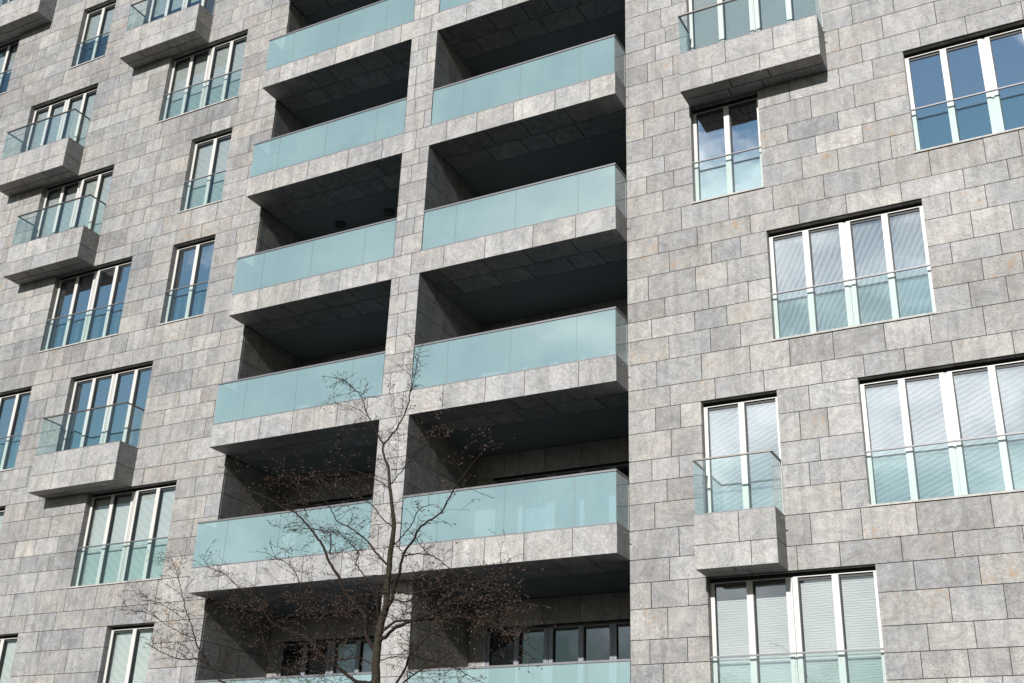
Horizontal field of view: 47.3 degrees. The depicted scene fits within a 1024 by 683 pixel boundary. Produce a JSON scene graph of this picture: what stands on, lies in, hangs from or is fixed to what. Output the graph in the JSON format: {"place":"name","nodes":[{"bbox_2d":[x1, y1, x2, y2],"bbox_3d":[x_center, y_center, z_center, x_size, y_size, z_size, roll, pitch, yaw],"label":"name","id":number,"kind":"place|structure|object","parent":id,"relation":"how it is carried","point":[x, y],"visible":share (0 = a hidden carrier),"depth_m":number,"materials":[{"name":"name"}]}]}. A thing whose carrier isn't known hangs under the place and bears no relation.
{"place":"outdoors","nodes":[
{"label":"outdoors","id":0,"kind":"place"},
{"bbox_2d":[106,333,555,682],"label":"bare tree","id":1,"kind":"object","parent":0,"point":[380,629],"visible":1,"depth_m":12.16,"materials":[{"name":"brown plant"}]},
{"bbox_3d":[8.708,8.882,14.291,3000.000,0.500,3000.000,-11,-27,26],"label":"road","id":2,"kind":"structure","parent":0,"visible":0},
{"bbox_2d":[0,0,1023,682],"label":"apartment building","id":3,"kind":"structure","parent":2,"relation":"on","point":[706,316],"depth_m":24.38,"materials":[{"name":"stone"}]},
{"bbox_2d":[0,506,5,530],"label":"window","id":4,"kind":"structure","parent":3,"relation":"in","point":[1,511],"depth_m":29.19,"materials":[{"name":"grey glass"}]},
{"bbox_2d":[0,634,17,682],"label":"window","id":5,"kind":"structure","parent":3,"relation":"in","point":[7,644],"depth_m":27.23,"materials":[{"name":"glass"}]},
{"bbox_2d":[0,36,20,94],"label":"window","id":6,"kind":"structure","parent":3,"relation":"in","point":[8,53],"depth_m":37.66,"materials":[{"name":"glass"}]},
{"bbox_2d":[0,387,31,471],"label":"window","id":7,"kind":"structure","parent":3,"relation":"in","point":[13,408],"depth_m":30.33,"materials":[{"name":"blue glass"}]},
{"bbox_2d":[22,84,97,151],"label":"window","id":8,"kind":"structure","parent":3,"relation":"in","point":[74,125],"depth_m":34.82,"materials":[{"name":"glass"}]},
{"bbox_2d":[32,166,113,239],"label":"window","id":9,"kind":"structure","parent":3,"relation":"in","point":[88,211],"depth_m":32.86,"materials":[{"name":"glass"}]},
{"bbox_2d":[38,257,132,352],"bbox_3d":[-11.070,-0.926,30.615,2.840,2.297,0.318,-11,-27,26],"label":"window","id":10,"kind":"structure","parent":3,"relation":"in","point":[88,307],"depth_m":30.72,"materials":[{"name":"blue glass"}]},
{"bbox_2d":[69,0,116,68],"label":"window","id":11,"kind":"structure","parent":3,"relation":"in","point":[95,41],"depth_m":35.87,"materials":[{"name":"glass"}]},
{"bbox_2d":[58,361,152,450],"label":"window","id":12,"kind":"structure","parent":3,"relation":"in","point":[122,422],"depth_m":29.43,"materials":[{"name":"blue glass"}]},
{"bbox_2d":[68,481,176,588],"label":"window","id":13,"kind":"structure","parent":3,"relation":"in","point":[117,530],"depth_m":26.90,"materials":[{"name":"glass"}]},
{"bbox_2d":[99,623,153,682],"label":"window","id":14,"kind":"structure","parent":3,"relation":"in","point":[125,658],"depth_m":25.50,"materials":[{"name":"glass"}]},
{"bbox_2d":[145,0,215,23],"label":"window","id":15,"kind":"structure","parent":3,"relation":"in","point":[157,9],"depth_m":34.64,"materials":[{"name":"glass"}]},
{"bbox_2d":[158,235,215,325],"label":"window","id":16,"kind":"structure","parent":3,"relation":"in","point":[190,269],"depth_m":29.68,"materials":[{"name":"blue glass"}]},
{"bbox_2d":[157,30,247,123],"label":"window","id":17,"kind":"structure","parent":3,"relation":"in","point":[210,77],"depth_m":32.27,"materials":[{"name":"clear glass"}]},
{"bbox_2d":[178,128,232,213],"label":"window","id":18,"kind":"structure","parent":3,"relation":"in","point":[205,178],"depth_m":30.62,"materials":[{"name":"clear glass"}]},
{"bbox_2d":[277,637,374,682],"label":"window","id":19,"kind":"structure","parent":3,"relation":"in","point":[292,655],"depth_m":26.01,"materials":[{"name":"black glass"}]},
{"bbox_2d":[291,496,372,556],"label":"glass balcony railing","id":20,"kind":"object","parent":3,"relation":"in","point":[323,514],"depth_m":27.14,"materials":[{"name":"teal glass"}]},
{"bbox_2d":[308,367,383,406],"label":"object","id":21,"kind":"structure","parent":3,"relation":"in","point":[319,393],"depth_m":28.43,"materials":[{"name":"teal glass"}]},
{"bbox_2d":[323,250,393,272],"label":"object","id":22,"kind":"structure","parent":3,"relation":"in","point":[388,254],"depth_m":29.71,"materials":[{"name":"teal glass"}]},
{"bbox_2d":[498,324,613,373],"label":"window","id":23,"kind":"structure","parent":3,"relation":"in","point":[592,342],"depth_m":25.85,"materials":[{"name":"teal glass"}]},
{"bbox_2d":[485,621,631,682],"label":"window","id":24,"kind":"structure","parent":3,"relation":"in","point":[591,641],"depth_m":23.77,"materials":[{"name":"glass"}]},
{"bbox_2d":[491,464,629,534],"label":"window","id":25,"kind":"structure","parent":3,"relation":"in","point":[548,504],"depth_m":24.85,"materials":[{"name":"teal glass"}]},
{"bbox_2d":[504,198,626,230],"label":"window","id":26,"kind":"structure","parent":3,"relation":"in","point":[608,202],"depth_m":27.22,"materials":[{"name":"glass"}]},
{"bbox_2d":[612,195,626,207],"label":"window","id":27,"kind":"structure","parent":3,"relation":"in","point":[620,198],"depth_m":26.59,"materials":[{"name":"glass"}]},
{"bbox_2d":[612,322,627,362],"bbox_3d":[2.743,0.463,24.682,1.282,2.140,0.140,-11,-27,26],"label":"window","id":28,"kind":"structure","parent":3,"relation":"in","point":[619,329],"depth_m":25.17,"materials":[{"name":"glass"}]},
{"bbox_2d":[613,620,629,682],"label":"window","id":29,"kind":"structure","parent":3,"relation":"in","point":[623,623],"depth_m":22.50,"materials":[{"name":"grey paint"}]},
{"bbox_2d":[613,462,629,522],"bbox_3d":[2.637,3.369,23.365,1.282,2.125,0.140,-11,-27,26],"label":"window","id":30,"kind":"structure","parent":3,"relation":"in","point":[623,465],"depth_m":23.79,"materials":[{"name":"teal glass"}]},
{"bbox_2d":[691,92,764,204],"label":"window","id":31,"kind":"structure","parent":3,"relation":"in","point":[727,158],"depth_m":23.99,"materials":[{"name":"clear glass"}]},
{"bbox_2d":[702,391,785,515],"bbox_3d":[4.041,2.033,20.419,1.445,2.297,0.318,-11,-27,26],"label":"window","id":32,"kind":"structure","parent":3,"relation":"in","point":[750,425],"depth_m":20.57,"materials":[{"name":"glass"}]},
{"bbox_2d":[687,0,824,50],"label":"window","id":33,"kind":"structure","parent":3,"relation":"in","point":[733,19],"depth_m":24.38,"materials":[{"name":"clear glass"}]},
{"bbox_2d":[708,565,886,682],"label":"window","id":34,"kind":"structure","parent":3,"relation":"in","point":[816,627],"depth_m":18.95,"materials":[{"name":"glass"}]},
{"bbox_2d":[767,199,937,341],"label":"window","id":35,"kind":"structure","parent":3,"relation":"in","point":[873,269],"depth_m":20.90,"materials":[{"name":"grey glass"}]},
{"bbox_2d":[858,354,1023,507],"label":"window","id":36,"kind":"structure","parent":3,"relation":"in","point":[957,433],"depth_m":19.03,"materials":[{"name":"glass"}]},
{"bbox_2d":[903,21,1023,153],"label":"window","id":37,"kind":"structure","parent":3,"relation":"in","point":[972,90],"depth_m":21.98,"materials":[{"name":"glass"}]}
]}

